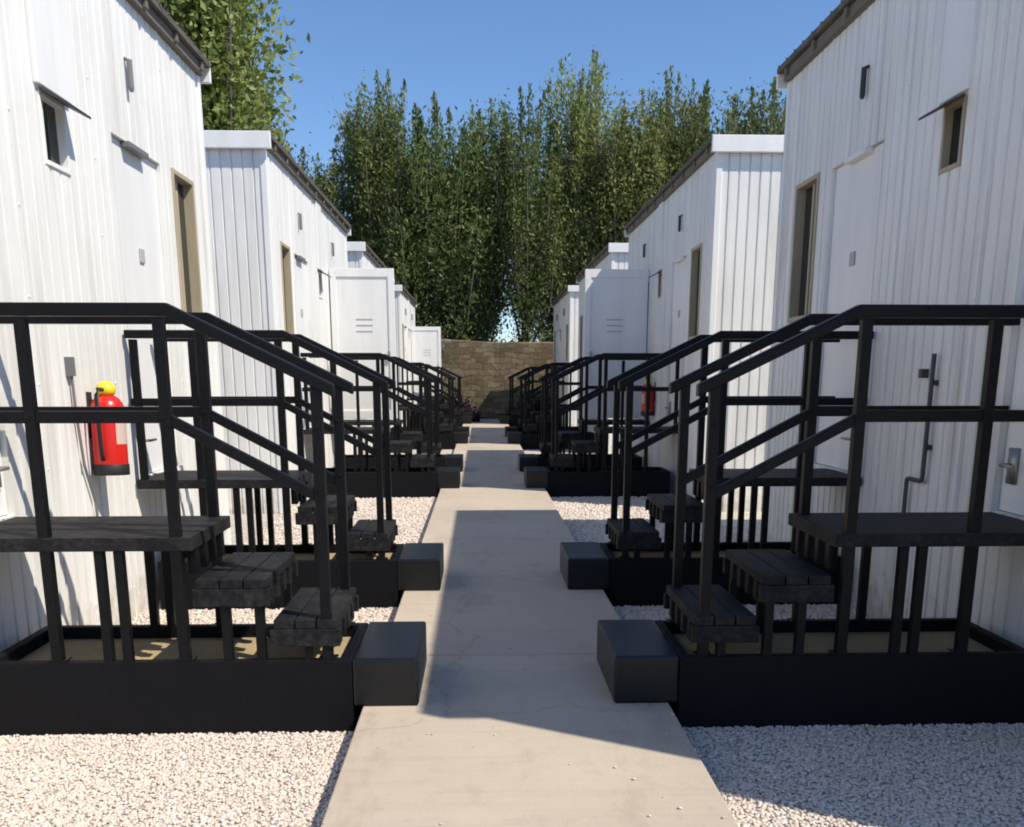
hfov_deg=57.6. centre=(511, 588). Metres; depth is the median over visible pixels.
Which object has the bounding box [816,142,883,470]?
door
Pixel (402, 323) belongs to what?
tall window
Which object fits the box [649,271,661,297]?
vent window
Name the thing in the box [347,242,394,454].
cabin
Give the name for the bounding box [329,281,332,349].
doorway
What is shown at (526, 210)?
upright tree
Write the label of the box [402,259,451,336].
background tree
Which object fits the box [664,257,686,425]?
door
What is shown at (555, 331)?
tall window
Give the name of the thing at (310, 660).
metal stairs
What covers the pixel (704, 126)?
upright tree
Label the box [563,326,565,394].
door
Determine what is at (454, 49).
sky
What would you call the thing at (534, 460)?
metal stairs
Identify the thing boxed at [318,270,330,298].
vent window
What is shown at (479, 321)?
upright tree
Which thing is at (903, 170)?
cabin
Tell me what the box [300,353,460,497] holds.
metal stairs
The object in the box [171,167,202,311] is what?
tall window
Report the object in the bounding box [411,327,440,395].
door
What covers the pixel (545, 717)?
path
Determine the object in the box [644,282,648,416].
doorway
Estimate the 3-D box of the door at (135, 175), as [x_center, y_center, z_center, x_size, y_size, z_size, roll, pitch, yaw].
[-2.431,-1.826,6.239,0.126,2.066,0.862,0,13,-2]
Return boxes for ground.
[0,419,1023,826]
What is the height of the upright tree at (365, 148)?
11.801 m
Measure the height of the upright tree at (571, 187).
12.805 m
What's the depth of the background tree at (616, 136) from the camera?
35.70 m
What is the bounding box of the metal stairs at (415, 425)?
[390,364,469,436]
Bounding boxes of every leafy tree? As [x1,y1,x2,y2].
[157,0,309,150]
[192,0,310,165]
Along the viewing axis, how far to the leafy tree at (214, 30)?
20.79 m
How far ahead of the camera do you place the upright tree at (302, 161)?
33.05 m
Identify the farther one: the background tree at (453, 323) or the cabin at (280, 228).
the background tree at (453, 323)
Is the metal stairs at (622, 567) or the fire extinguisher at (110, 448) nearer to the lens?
the fire extinguisher at (110, 448)
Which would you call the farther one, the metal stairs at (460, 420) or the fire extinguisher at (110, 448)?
the metal stairs at (460, 420)
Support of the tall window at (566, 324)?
in the cabin at (565, 303)
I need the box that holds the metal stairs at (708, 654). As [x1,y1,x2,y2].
[597,304,1023,728]
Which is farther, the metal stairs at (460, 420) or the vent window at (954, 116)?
the metal stairs at (460, 420)
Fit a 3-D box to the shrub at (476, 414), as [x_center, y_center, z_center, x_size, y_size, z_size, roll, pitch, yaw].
[-1.365,-5.906,31.325,0.802,0.712,0.858,-12,18,-43]
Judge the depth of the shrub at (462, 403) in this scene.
31.58 m
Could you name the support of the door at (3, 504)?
in the cabin at (103, 188)
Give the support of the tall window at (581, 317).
in the cabin at (612, 256)
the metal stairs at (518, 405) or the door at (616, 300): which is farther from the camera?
the metal stairs at (518, 405)
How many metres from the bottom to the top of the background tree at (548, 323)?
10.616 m
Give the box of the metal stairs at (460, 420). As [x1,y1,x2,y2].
[406,366,471,426]
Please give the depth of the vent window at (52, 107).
4.90 m
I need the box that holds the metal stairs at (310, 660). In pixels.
[0,302,426,736]
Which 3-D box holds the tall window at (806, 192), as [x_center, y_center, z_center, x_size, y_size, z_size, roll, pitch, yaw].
[2.296,-2.595,7.183,0.138,1.040,0.516,0,13,-2]
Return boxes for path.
[321,423,738,826]
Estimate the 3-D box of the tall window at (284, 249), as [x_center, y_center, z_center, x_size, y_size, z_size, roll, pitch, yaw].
[-2.621,-3.384,10.655,0.138,1.040,0.516,0,13,-2]
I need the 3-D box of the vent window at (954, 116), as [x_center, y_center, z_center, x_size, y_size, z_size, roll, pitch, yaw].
[2.304,-2.386,4.912,0.235,0.348,0.244,0,13,-2]
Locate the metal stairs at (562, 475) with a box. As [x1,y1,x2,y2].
[524,353,679,497]
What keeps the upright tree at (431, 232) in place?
on the ground
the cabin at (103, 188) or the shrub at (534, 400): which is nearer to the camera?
the cabin at (103, 188)
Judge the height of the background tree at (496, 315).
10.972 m
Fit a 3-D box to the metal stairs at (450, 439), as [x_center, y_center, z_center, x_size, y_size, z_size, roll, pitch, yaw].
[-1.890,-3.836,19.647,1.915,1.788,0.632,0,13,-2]
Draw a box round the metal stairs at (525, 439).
[507,362,594,448]
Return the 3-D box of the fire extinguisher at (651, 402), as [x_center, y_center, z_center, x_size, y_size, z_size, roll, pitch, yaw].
[1.950,-2.734,13.354,0.200,0.529,0.220,11,17,39]
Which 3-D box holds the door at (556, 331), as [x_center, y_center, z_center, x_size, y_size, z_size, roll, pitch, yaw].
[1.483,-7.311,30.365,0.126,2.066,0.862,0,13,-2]
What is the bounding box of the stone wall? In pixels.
[441,339,552,418]
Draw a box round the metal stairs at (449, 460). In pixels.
[330,356,462,471]
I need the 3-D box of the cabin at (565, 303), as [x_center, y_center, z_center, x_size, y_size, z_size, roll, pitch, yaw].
[3.098,-7.082,29.038,3.435,3.935,6.085,0,13,-2]
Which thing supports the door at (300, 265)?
in the cabin at (280, 228)
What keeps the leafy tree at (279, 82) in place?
on the ground
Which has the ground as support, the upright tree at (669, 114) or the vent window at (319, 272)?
the upright tree at (669, 114)
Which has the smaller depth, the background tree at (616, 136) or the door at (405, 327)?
the door at (405, 327)
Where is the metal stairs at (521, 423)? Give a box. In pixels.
[505,364,578,436]
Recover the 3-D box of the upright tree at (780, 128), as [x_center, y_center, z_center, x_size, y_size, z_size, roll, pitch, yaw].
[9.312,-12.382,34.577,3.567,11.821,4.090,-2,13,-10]
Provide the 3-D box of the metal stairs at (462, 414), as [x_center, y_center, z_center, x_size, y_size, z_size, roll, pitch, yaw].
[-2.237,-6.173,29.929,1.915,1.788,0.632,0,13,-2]
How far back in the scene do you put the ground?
3.70 m
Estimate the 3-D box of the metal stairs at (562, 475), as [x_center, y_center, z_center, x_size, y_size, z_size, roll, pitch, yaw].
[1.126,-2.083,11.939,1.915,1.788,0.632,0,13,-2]
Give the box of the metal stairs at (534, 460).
[518,357,646,471]
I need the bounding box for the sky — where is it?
[234,0,840,341]
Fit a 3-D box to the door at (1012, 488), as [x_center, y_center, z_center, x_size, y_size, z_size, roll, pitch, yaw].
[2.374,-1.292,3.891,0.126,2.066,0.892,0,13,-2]
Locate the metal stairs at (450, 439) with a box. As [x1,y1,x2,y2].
[390,362,467,449]
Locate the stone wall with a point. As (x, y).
(485, 370)
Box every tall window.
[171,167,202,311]
[280,241,294,333]
[402,323,404,359]
[554,331,555,361]
[566,324,567,360]
[580,315,582,356]
[688,243,701,339]
[787,172,820,322]
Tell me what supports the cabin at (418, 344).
on the ground
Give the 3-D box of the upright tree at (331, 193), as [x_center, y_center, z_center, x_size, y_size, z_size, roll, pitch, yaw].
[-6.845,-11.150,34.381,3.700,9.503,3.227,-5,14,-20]
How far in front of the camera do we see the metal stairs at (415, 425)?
21.60 m
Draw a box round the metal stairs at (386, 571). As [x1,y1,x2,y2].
[123,330,443,609]
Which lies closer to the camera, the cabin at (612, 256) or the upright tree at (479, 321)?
the cabin at (612, 256)
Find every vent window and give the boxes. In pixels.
[38,86,90,175]
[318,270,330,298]
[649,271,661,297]
[918,93,967,174]
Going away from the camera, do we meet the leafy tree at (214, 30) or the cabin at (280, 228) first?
the cabin at (280, 228)
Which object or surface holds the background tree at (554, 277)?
on the ground
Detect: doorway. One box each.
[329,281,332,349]
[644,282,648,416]
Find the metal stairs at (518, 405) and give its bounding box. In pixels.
[498,367,557,419]
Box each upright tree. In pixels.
[280,130,319,187]
[305,146,367,241]
[336,69,422,302]
[367,89,497,340]
[434,92,520,341]
[478,82,571,341]
[535,45,632,299]
[562,87,676,283]
[625,65,719,195]
[650,77,782,181]
[729,76,786,134]
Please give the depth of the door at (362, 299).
13.71 m
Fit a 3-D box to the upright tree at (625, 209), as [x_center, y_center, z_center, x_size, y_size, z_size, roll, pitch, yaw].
[4.267,-11.945,33.961,4.079,11.241,4.678,-12,18,-43]
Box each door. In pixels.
[0,453,9,515]
[111,136,177,472]
[294,255,311,427]
[329,268,397,418]
[404,326,406,397]
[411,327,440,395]
[556,331,558,366]
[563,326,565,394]
[583,269,648,417]
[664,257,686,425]
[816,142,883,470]
[998,298,1023,515]
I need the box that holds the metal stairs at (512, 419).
[500,367,564,426]
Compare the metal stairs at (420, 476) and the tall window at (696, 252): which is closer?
the tall window at (696, 252)
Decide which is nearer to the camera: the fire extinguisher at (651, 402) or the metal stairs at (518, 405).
the fire extinguisher at (651, 402)
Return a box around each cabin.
[0,0,231,651]
[204,130,397,513]
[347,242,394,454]
[394,285,440,426]
[551,285,578,425]
[576,243,628,453]
[583,134,783,511]
[765,0,1023,647]
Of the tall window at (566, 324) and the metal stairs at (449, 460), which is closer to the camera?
the metal stairs at (449, 460)
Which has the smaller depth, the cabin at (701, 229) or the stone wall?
the cabin at (701, 229)
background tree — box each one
[312,95,421,315]
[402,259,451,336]
[419,146,508,341]
[437,125,520,341]
[518,148,563,341]
[542,214,599,330]
[567,92,691,249]
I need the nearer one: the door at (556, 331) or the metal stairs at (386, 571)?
the metal stairs at (386, 571)
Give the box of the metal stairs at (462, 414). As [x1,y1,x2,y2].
[412,367,471,415]
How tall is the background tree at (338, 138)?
12.236 m
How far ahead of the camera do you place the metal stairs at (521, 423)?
21.66 m
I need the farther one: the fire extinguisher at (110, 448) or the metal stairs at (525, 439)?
the metal stairs at (525, 439)
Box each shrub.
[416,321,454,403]
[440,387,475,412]
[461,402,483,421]
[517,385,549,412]
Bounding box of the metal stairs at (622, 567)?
[560,331,873,606]
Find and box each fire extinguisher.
[86,381,129,475]
[641,379,655,415]
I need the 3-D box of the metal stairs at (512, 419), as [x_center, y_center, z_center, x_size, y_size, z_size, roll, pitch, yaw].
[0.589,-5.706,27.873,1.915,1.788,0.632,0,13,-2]
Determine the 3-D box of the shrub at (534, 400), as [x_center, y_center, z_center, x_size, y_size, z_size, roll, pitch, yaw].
[0.845,-6.516,32.594,1.491,1.391,1.399,10,16,38]

